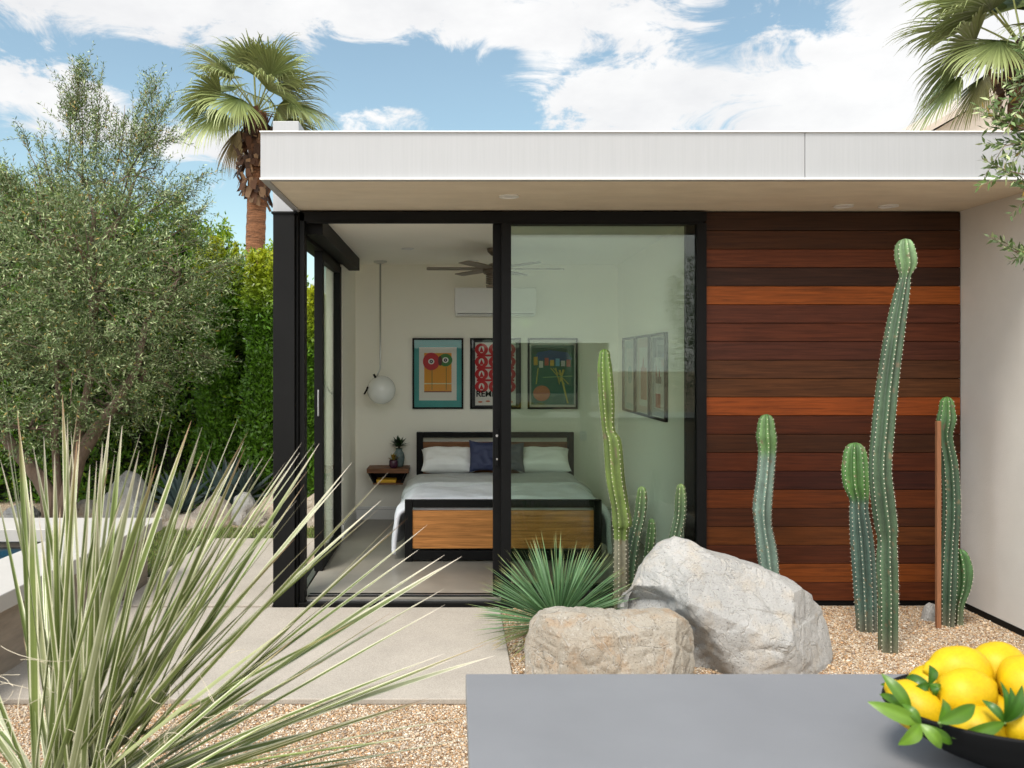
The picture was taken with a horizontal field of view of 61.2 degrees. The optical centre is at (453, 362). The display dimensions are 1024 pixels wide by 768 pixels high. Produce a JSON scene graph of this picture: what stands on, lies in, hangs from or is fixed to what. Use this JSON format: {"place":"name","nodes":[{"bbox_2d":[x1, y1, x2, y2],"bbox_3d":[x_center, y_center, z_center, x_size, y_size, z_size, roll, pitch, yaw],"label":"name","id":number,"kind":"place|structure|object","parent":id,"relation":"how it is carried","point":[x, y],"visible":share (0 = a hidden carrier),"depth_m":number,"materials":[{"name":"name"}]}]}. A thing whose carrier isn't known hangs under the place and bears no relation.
{"place":"outdoors","nodes":[
{"label":"outdoors","id":0,"kind":"place"},
{"bbox_2d":[120,538,313,606],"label":"path","id":1,"kind":"structure","parent":0,"point":[264,581],"depth_m":6.58,"materials":[{"name":"beige concrete"}]},
{"bbox_2d":[148,525,313,576],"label":"lawn","id":2,"kind":"structure","parent":0,"point":[171,563],"depth_m":7.92,"materials":[{"name":"plant"}]},
{"bbox_2d":[0,607,511,703],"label":"path","id":3,"kind":"structure","parent":0,"point":[445,632],"depth_m":4.85,"materials":[{"name":"beige concrete"}]},
{"bbox_2d":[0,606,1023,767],"bbox_3d":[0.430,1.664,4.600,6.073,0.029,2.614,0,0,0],"label":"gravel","id":4,"kind":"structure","parent":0,"point":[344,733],"depth_m":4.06,"materials":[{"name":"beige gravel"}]},
{"bbox_2d":[597,349,631,608],"bbox_3d":[1.013,0.793,5.420,0.239,1.758,0.131,0,0,0],"label":"columnar cactus","id":5,"kind":"object","parent":4,"relation":"on","point":[617,489],"visible":0.89,"depth_m":5.39,"materials":[{"name":"green plant"}]},
{"bbox_2d":[643,519,655,557],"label":"columnar cactus","id":6,"kind":"object","parent":4,"relation":"on","point":[650,538],"visible":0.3,"depth_m":5.58,"materials":[{"name":"green plant"}]},
{"bbox_2d":[669,483,686,537],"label":"columnar cactus","id":7,"kind":"object","parent":4,"relation":"on","point":[678,522],"visible":0.44,"depth_m":5.53,"materials":[{"name":"green plant"}]},
{"bbox_2d":[752,414,779,573],"bbox_3d":[1.999,0.997,5.500,0.192,1.336,0.150,0,0,0],"label":"columnar cactus","id":8,"kind":"object","parent":4,"relation":"on","point":[766,439],"visible":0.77,"depth_m":5.46,"materials":[{"name":"green plant"}]},
{"bbox_2d":[0,500,1023,767],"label":"ground","id":9,"kind":"structure","parent":0,"point":[4,504],"depth_m":4.18,"materials":[{"name":"beige gravel"}]},
{"bbox_2d":[0,503,40,517],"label":"boulder","id":10,"kind":"object","parent":9,"relation":"on","point":[7,513],"visible":0.3,"depth_m":8.84,"materials":[{"name":"stone"}]},
{"bbox_2d":[0,518,161,675],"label":"swimming pool","id":11,"kind":"structure","parent":9,"relation":"on","point":[12,639],"depth_m":5.12,"materials":[{"name":"concrete"}]},
{"bbox_2d":[0,547,20,558],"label":"water","id":12,"kind":"structure","parent":11,"relation":"in","point":[3,552],"depth_m":6.13,"materials":[{"name":"blue liquid"}]},
{"bbox_2d":[76,499,95,517],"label":"boulder","id":13,"kind":"object","parent":9,"relation":"on","point":[81,505],"visible":0.18,"depth_m":8.89,"materials":[{"name":"beige stone"}]},
{"bbox_2d":[102,470,155,517],"bbox_3d":[-3.456,1.435,9.149,0.531,0.571,0.554,0,0,0],"label":"boulder","id":14,"kind":"object","parent":9,"relation":"on","point":[122,477],"visible":0.39,"depth_m":9.01,"materials":[{"name":"grey stone"}]},
{"bbox_2d":[0,41,259,517],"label":"olive tree","id":15,"kind":"object","parent":9,"relation":"on","point":[97,424],"visible":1,"depth_m":8.59,"materials":[{"name":"green plant"}]},
{"bbox_2d":[127,507,144,517],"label":"boulder","id":16,"kind":"object","parent":9,"relation":"on","point":[135,513],"visible":0.17,"depth_m":8.75,"materials":[{"name":"stone"}]},
{"bbox_2d":[0,163,313,505],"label":"hedge","id":17,"kind":"object","parent":9,"relation":"on","point":[187,414],"visible":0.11,"depth_m":10.23,"materials":[{"name":"green plant"}]},
{"bbox_2d":[150,504,175,525],"bbox_3d":[-2.990,1.587,8.851,0.321,0.271,0.327,0,0,0],"label":"boulder","id":18,"kind":"object","parent":9,"relation":"on","point":[166,512],"visible":0.28,"depth_m":8.76,"materials":[{"name":"beige stone"}]},
{"bbox_2d":[146,470,215,512],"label":"agave","id":19,"kind":"object","parent":9,"relation":"on","point":[173,491],"visible":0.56,"depth_m":9.24,"materials":[{"name":"green plant"}]},
{"bbox_2d":[162,513,214,530],"bbox_3d":[-2.660,1.630,8.702,0.549,0.196,0.506,0,0,0],"label":"boulder","id":20,"kind":"object","parent":9,"relation":"on","point":[192,520],"visible":0.2,"depth_m":8.53,"materials":[{"name":"beige stone"}]},
{"bbox_2d":[192,495,232,526],"bbox_3d":[-2.490,1.551,8.955,0.492,0.344,0.485,0,0,0],"label":"boulder","id":21,"kind":"object","parent":9,"relation":"on","point":[198,508],"visible":0.39,"depth_m":8.80,"materials":[{"name":"beige stone"}]},
{"bbox_2d":[189,235,243,507],"bbox_3d":[-2.711,0.118,9.900,0.692,3.170,0.547,0,0,0],"label":"podocarpus shrub","id":22,"kind":"object","parent":9,"relation":"on","point":[208,410],"visible":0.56,"depth_m":9.81,"materials":[{"name":"green plant"}]},
{"bbox_2d":[193,456,269,503],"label":"agave","id":23,"kind":"object","parent":9,"relation":"on","point":[218,476],"visible":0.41,"depth_m":9.41,"materials":[{"name":"green plant"}]},
{"bbox_2d":[231,492,256,525],"bbox_3d":[-2.191,1.538,9.007,0.357,0.374,0.372,0,0,0],"label":"boulder","id":24,"kind":"object","parent":9,"relation":"on","point":[247,506],"visible":0.34,"depth_m":8.87,"materials":[{"name":"grey stone"}]},
{"bbox_2d":[0,386,491,767],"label":"yucca","id":25,"kind":"object","parent":9,"relation":"on","point":[67,648],"visible":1,"depth_m":2.14,"materials":[{"name":"green plant"}]},
{"bbox_2d":[223,461,272,497],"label":"agave","id":26,"kind":"object","parent":9,"relation":"on","point":[242,481],"visible":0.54,"depth_m":9.40,"materials":[{"name":"green plant"}]},
{"bbox_2d":[169,30,337,262],"bbox_3d":[-4.159,-2.800,18.526,3.670,8.955,3.479,0,0,0],"label":"fan palm","id":27,"kind":"object","parent":9,"relation":"on","point":[266,66],"visible":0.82,"depth_m":18.17,"materials":[{"name":"green plant"}]},
{"bbox_2d":[236,248,272,504],"bbox_3d":[-2.143,0.200,9.741,0.651,3.023,0.547,0,0,0],"label":"podocarpus shrub","id":28,"kind":"object","parent":9,"relation":"on","point":[256,306],"visible":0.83,"depth_m":9.64,"materials":[{"name":"green plant"}]},
{"bbox_2d":[248,495,272,527],"bbox_3d":[-1.817,1.531,8.866,0.561,0.393,0.524,0,0,0],"label":"boulder","id":29,"kind":"object","parent":9,"relation":"on","point":[266,516],"visible":0.19,"depth_m":8.64,"materials":[{"name":"beige stone"}]},
{"bbox_2d":[307,284,313,497],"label":"podocarpus shrub","id":30,"kind":"object","parent":9,"relation":"on","point":[310,384],"visible":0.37,"depth_m":9.70,"materials":[{"name":"green plant"}]},
{"bbox_2d":[307,494,313,526],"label":"boulder","id":31,"kind":"object","parent":9,"relation":"on","point":[310,506],"visible":0.08,"depth_m":8.82,"materials":[{"name":"beige stone"}]},
{"bbox_2d":[469,537,635,660],"bbox_3d":[0.617,1.359,5.082,1.093,0.710,1.095,0,0,0],"label":"yucca","id":32,"kind":"object","parent":9,"relation":"on","point":[572,597],"visible":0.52,"depth_m":5.08,"materials":[{"name":"green plant"}]},
{"bbox_2d":[524,606,694,673],"bbox_3d":[0.795,1.496,4.433,0.876,0.454,0.515,0,0,0],"label":"boulder","id":33,"kind":"object","parent":9,"relation":"on","point":[582,640],"visible":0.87,"depth_m":4.30,"materials":[{"name":"beige stone"}]},
{"bbox_2d":[628,486,647,587],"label":"columnar cactus","id":34,"kind":"object","parent":9,"relation":"on","point":[636,527],"visible":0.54,"depth_m":5.47,"materials":[{"name":"green plant"}]},
{"bbox_2d":[260,121,1023,636],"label":"house","id":35,"kind":"structure","parent":9,"relation":"on","point":[754,275],"depth_m":5.90,"materials":[{"name":"white paint"}]},
{"bbox_2d":[314,251,341,570],"bbox_3d":[-1.042,0.375,7.219,0.065,2.470,1.142,0,0,0],"label":"side sliding door","id":36,"kind":"structure","parent":35,"relation":"in","point":[327,273],"depth_m":7.17,"materials":[{"name":"black metal"}]},
{"bbox_2d":[364,260,395,403],"bbox_3d":[-0.715,-0.296,8.550,0.281,1.416,0.281,0,0,31],"label":"pendant lamp","id":37,"kind":"object","parent":35,"relation":"hanging from","point":[380,390],"visible":1,"depth_m":8.47,"materials":[{"name":"white glass"}]},
{"bbox_2d":[367,465,409,484],"bbox_3d":[-0.653,1.132,8.710,0.416,0.158,0.299,0,0,0],"label":"nightstand","id":38,"kind":"object","parent":35,"relation":"attached to","point":[374,472],"visible":0.96,"depth_m":8.58,"materials":[{"name":"brown wood"}]},
{"bbox_2d":[376,477,396,482],"bbox_3d":[-0.670,1.181,8.675,0.195,0.030,0.170,0,0,0],"label":"book","id":39,"kind":"object","parent":38,"relation":"on","point":[389,480],"visible":1,"depth_m":8.60,"materials":[{"name":"yellow paper"}]},
{"bbox_2d":[389,459,397,467],"bbox_3d":[-0.599,1.010,8.620,0.090,0.085,0.090,0,0,0],"label":"flowerpot","id":40,"kind":"object","parent":38,"relation":"on","point":[393,463],"visible":1,"depth_m":8.59,"materials":[{"name":"purple ceramic"}]},
{"bbox_2d":[389,453,398,459],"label":"succulent","id":41,"kind":"object","parent":40,"relation":"on","point":[393,456],"visible":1,"depth_m":8.62,"materials":[{"name":"green plant"}]},
{"bbox_2d":[394,448,404,466],"bbox_3d":[-0.552,0.960,8.740,0.116,0.185,0.116,0,0,0],"label":"vase","id":42,"kind":"object","parent":38,"relation":"on","point":[400,454],"visible":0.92,"depth_m":8.70,"materials":[{"name":"ceramic"}]},
{"bbox_2d":[389,436,406,448],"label":"succulent","id":43,"kind":"object","parent":42,"relation":"in","point":[397,442],"visible":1,"depth_m":8.73,"materials":[{"name":"green plant"}]},
{"bbox_2d":[412,338,462,408],"bbox_3d":[-0.160,0.113,8.845,0.520,0.726,0.027,0,0,0],"label":"framed poster","id":44,"kind":"object","parent":35,"relation":"attached to","point":[437,373],"visible":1,"depth_m":8.85,"materials":[{"name":"black paper"}]},
{"bbox_2d":[454,288,535,316],"bbox_3d":[0.421,-0.612,8.755,0.822,0.284,0.207,0,0,0],"label":"air conditioner","id":45,"kind":"object","parent":35,"relation":"attached to","point":[473,302],"visible":0.9,"depth_m":8.66,"materials":[{"name":"white plastic"}]},
{"bbox_2d":[470,338,520,408],"bbox_3d":[0.430,0.113,8.845,0.520,0.726,0.027,0,0,0],"label":"framed poster","id":46,"kind":"object","parent":35,"relation":"attached to","point":[481,373],"visible":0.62,"depth_m":8.85,"materials":[{"name":"black paper"}]},
{"bbox_2d":[427,247,563,287],"bbox_3d":[0.369,-0.829,7.600,1.211,0.350,1.094,0,0,0],"label":"ceiling fan","id":47,"kind":"object","parent":35,"relation":"hanging from","point":[479,268],"visible":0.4,"depth_m":7.55,"materials":[{"name":"grey metal"}]},
{"bbox_2d":[405,432,601,561],"bbox_3d":[0.412,1.157,7.875,1.611,0.906,1.810,0,0,0],"label":"bed","id":48,"kind":"object","parent":35,"relation":"on","point":[469,528],"visible":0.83,"depth_m":6.98,"materials":[{"name":"brown wood"}]},
{"bbox_2d":[413,508,592,509],"bbox_3d":[0.402,1.275,7.870,1.491,0.250,1.680,0,0,0],"label":"mattress","id":49,"kind":"object","parent":48,"relation":"on","point":[511,508],"visible":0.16,"depth_m":7.03,"materials":[{"name":"white fabric"}]},
{"bbox_2d":[391,484,611,554],"bbox_3d":[0.400,1.329,7.700,1.831,0.487,1.310,0,0,0],"label":"duvet","id":50,"kind":"object","parent":49,"relation":"on","point":[481,491],"visible":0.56,"depth_m":7.27,"materials":[{"name":"fabric"}]},
{"bbox_2d":[401,472,592,498],"bbox_3d":[0.399,1.172,8.085,1.757,0.216,0.731,0,0,0],"label":"blanket","id":51,"kind":"object","parent":50,"relation":"on","point":[486,478],"visible":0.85,"depth_m":7.96,"materials":[{"name":"grey fabric"}]},
{"bbox_2d":[421,446,473,473],"bbox_3d":[-0.053,0.963,8.522,0.532,0.269,0.269,0,0,0],"label":"pillow","id":52,"kind":"object","parent":51,"relation":"on","point":[438,459],"visible":0.89,"depth_m":8.43,"materials":[{"name":"white fabric"}]},
{"bbox_2d":[469,440,492,471],"bbox_3d":[0.302,0.907,8.360,0.304,0.307,0.162,0,0,0],"label":"pillow","id":53,"kind":"object","parent":51,"relation":"on","point":[481,455],"visible":0.71,"depth_m":8.31,"materials":[{"name":"blue fabric"}]},
{"bbox_2d":[511,442,524,471],"bbox_3d":[0.552,0.924,8.429,0.285,0.288,0.160,0,0,0],"label":"pillow","id":54,"kind":"object","parent":51,"relation":"on","point":[517,464],"visible":0.43,"depth_m":8.38,"materials":[{"name":"grey fabric"}]},
{"bbox_2d":[518,446,570,472],"bbox_3d":[0.886,0.964,8.521,0.532,0.271,0.269,0,0,0],"label":"pillow","id":55,"kind":"object","parent":51,"relation":"on","point":[544,459],"visible":0.84,"depth_m":8.42,"materials":[{"name":"white fabric"}]},
{"bbox_2d":[528,338,577,408],"bbox_3d":[1.016,0.113,8.845,0.510,0.726,0.027,0,0,0],"label":"framed poster","id":56,"kind":"object","parent":35,"relation":"attached to","point":[552,373],"visible":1,"depth_m":8.85,"materials":[{"name":"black paper"}]},
{"bbox_2d":[493,224,694,594],"bbox_3d":[0.969,0.320,5.955,1.393,2.560,0.071,0,0,0],"label":"sliding door","id":57,"kind":"structure","parent":35,"relation":"in","point":[689,231],"depth_m":5.94,"materials":[{"name":"black metal"}]},
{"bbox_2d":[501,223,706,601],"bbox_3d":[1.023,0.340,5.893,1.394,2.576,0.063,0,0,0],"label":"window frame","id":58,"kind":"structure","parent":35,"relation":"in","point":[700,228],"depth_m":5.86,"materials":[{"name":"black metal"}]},
{"bbox_2d":[622,337,633,412],"bbox_3d":[1.675,0.115,8.225,0.027,0.710,0.550,0,0,0],"label":"framed poster","id":59,"kind":"object","parent":35,"relation":"attached to","point":[627,374],"visible":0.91,"depth_m":8.29,"materials":[{"name":"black paper"}]},
{"bbox_2d":[634,334,648,417],"bbox_3d":[1.675,0.115,7.645,0.027,0.710,0.550,0,0,0],"label":"framed poster","id":60,"kind":"object","parent":35,"relation":"attached to","point":[641,375],"visible":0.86,"depth_m":7.72,"materials":[{"name":"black paper"}]},
{"bbox_2d":[649,332,667,421],"bbox_3d":[1.675,0.115,7.065,0.027,0.710,0.550,0,0,0],"label":"framed poster","id":61,"kind":"object","parent":35,"relation":"attached to","point":[658,376],"visible":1,"depth_m":7.08,"materials":[{"name":"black paper"}]},
{"bbox_2d":[617,536,832,673],"bbox_3d":[1.542,1.368,4.874,1.166,0.740,0.798,0,0,0],"label":"boulder","id":62,"kind":"object","parent":9,"relation":"on","point":[740,616],"visible":0.78,"depth_m":4.65,"materials":[{"name":"grey stone"}]},
{"bbox_2d":[466,674,986,767],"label":"outdoor counter","id":63,"kind":"object","parent":9,"relation":"on","point":[676,721],"visible":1,"depth_m":1.53,"materials":[{"name":"stone"}]},
{"bbox_2d":[881,674,1023,767],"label":"bowl","id":64,"kind":"object","parent":63,"relation":"on","point":[988,750],"visible":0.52,"depth_m":1.27,"materials":[{"name":"black ceramic"}]},
{"bbox_2d":[880,674,911,707],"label":"leaf sprig","id":65,"kind":"object","parent":64,"relation":"in","point":[899,696],"visible":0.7,"depth_m":1.35,"materials":[{"name":"green plant"}]},
{"bbox_2d":[868,701,951,748],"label":"leaf sprig","id":66,"kind":"object","parent":64,"relation":"on","point":[908,715],"visible":1,"depth_m":1.27,"materials":[{"name":"green plant"}]},
{"bbox_2d":[881,665,940,695],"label":"leaf sprig","id":67,"kind":"object","parent":64,"relation":"in","point":[925,685],"visible":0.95,"depth_m":1.38,"materials":[{"name":"green plant"}]},
{"bbox_2d":[884,679,941,728],"bbox_3d":[0.740,0.552,1.386,0.077,0.077,0.086,0,0,0],"label":"lemon","id":68,"kind":"object","parent":64,"relation":"in","point":[927,704],"visible":0.41,"depth_m":1.36,"materials":[{"name":"yellow food"}]},
{"bbox_2d":[909,665,936,691],"bbox_3d":[0.809,0.545,1.449,0.094,0.074,0.076,0,0,0],"label":"lemon","id":69,"kind":"object","parent":64,"relation":"in","point":[918,671],"visible":0.08,"depth_m":1.44,"materials":[{"name":"yellow food"}]},
{"bbox_2d":[922,646,993,679],"bbox_3d":[0.835,0.511,1.430,0.113,0.080,0.080,0,0,0],"label":"lemon","id":70,"kind":"object","parent":69,"relation":"on","point":[943,660],"visible":0.56,"depth_m":1.41,"materials":[{"name":"yellow food"}]},
{"bbox_2d":[938,698,974,727],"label":"leaf sprig","id":71,"kind":"object","parent":64,"relation":"on","point":[964,713],"visible":1,"depth_m":1.27,"materials":[{"name":"green plant"}]},
{"bbox_2d":[936,668,997,709],"bbox_3d":[0.827,0.533,1.384,0.106,0.081,0.082,0,0,0],"label":"lemon","id":72,"kind":"object","parent":64,"relation":"in","point":[961,686],"visible":0.75,"depth_m":1.36,"materials":[{"name":"yellow food"}]},
{"bbox_2d":[950,705,1006,736],"bbox_3d":[0.815,0.566,1.329,0.098,0.071,0.071,0,0,0],"label":"lemon","id":73,"kind":"object","parent":64,"relation":"in","point":[983,714],"visible":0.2,"depth_m":1.31,"materials":[{"name":"yellow food"}]},
{"bbox_2d":[952,681,1023,738],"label":"leaf sprig","id":74,"kind":"object","parent":64,"relation":"in","point":[1013,707],"visible":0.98,"depth_m":1.28,"materials":[{"name":"green plant"}]},
{"bbox_2d":[975,641,1023,693],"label":"lemon","id":75,"kind":"object","parent":64,"relation":"in","point":[995,653],"visible":0.27,"depth_m":1.44,"materials":[{"name":"yellow food"}]},
{"bbox_2d":[997,694,1003,710],"bbox_3d":[0.881,0.575,1.399,0.089,0.070,0.072,0,0,0],"label":"lemon","id":76,"kind":"object","parent":64,"relation":"in","point":[1000,703],"visible":0.06,"depth_m":1.38,"materials":[{"name":"yellow food"}]},
{"bbox_2d":[995,655,1023,695],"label":"lemon","id":77,"kind":"object","parent":64,"relation":"in","point":[1010,672],"visible":0.78,"depth_m":1.39,"materials":[{"name":"yellow food"}]},
{"bbox_2d":[1003,710,1023,739],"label":"lemon","id":78,"kind":"object","parent":64,"relation":"in","point":[1015,729],"visible":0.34,"depth_m":1.29,"materials":[{"name":"yellow food"}]},
{"bbox_2d":[841,442,877,632],"bbox_3d":[2.528,1.092,5.371,0.230,1.189,0.182,0,0,0],"label":"columnar cactus","id":79,"kind":"object","parent":9,"relation":"on","point":[855,473],"visible":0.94,"depth_m":5.33,"materials":[{"name":"green plant"}]},
{"bbox_2d":[868,239,917,653],"bbox_3d":[2.545,0.485,4.990,0.287,2.402,0.154,0,0,0],"label":"columnar cactus","id":80,"kind":"object","parent":9,"relation":"on","point":[882,495],"visible":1,"depth_m":4.96,"materials":[{"name":"green plant"}]},
{"bbox_2d":[921,602,934,621],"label":"stone","id":81,"kind":"object","parent":9,"relation":"on","point":[928,612],"visible":0.42,"depth_m":5.57,"materials":[{"name":"grey stone"}]},
{"bbox_2d":[935,421,940,627],"bbox_3d":[3.044,1.044,5.420,0.026,1.352,0.026,0,0,0],"label":"wooden stake","id":82,"kind":"object","parent":9,"relation":"on","point":[937,524],"visible":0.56,"depth_m":5.41,"materials":[{"name":"brown wood"}]},
{"bbox_2d":[936,397,961,627],"bbox_3d":[3.141,0.943,5.468,0.165,1.452,0.135,0,0,0],"label":"columnar cactus","id":83,"kind":"object","parent":9,"relation":"on","point":[951,494],"visible":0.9,"depth_m":5.44,"materials":[{"name":"green plant"}]},
{"bbox_2d":[882,0,1023,130],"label":"fan palm","id":84,"kind":"object","parent":9,"relation":"on","point":[965,19],"visible":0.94,"depth_m":11.51,"materials":[{"name":"green plant"}]},
{"bbox_2d":[955,549,973,625],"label":"columnar cactus","id":85,"kind":"object","parent":9,"relation":"on","point":[965,576],"visible":0.69,"depth_m":5.47,"materials":[{"name":"green plant"}]},
{"bbox_2d":[971,30,1023,269],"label":"olive tree","id":86,"kind":"object","parent":9,"relation":"on","point":[1010,120],"visible":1,"depth_m":3.75,"materials":[{"name":"green plant"}]},
{"bbox_2d":[0,0,1023,287],"label":"sky","id":87,"kind":"structure","parent":0,"point":[397,65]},
{"bbox_2d":[900,88,1008,130],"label":"neighbouring house","id":88,"kind":"structure","parent":0,"point":[940,126],"depth_m":16.00,"materials":[{"name":"beige paint"}]}
]}

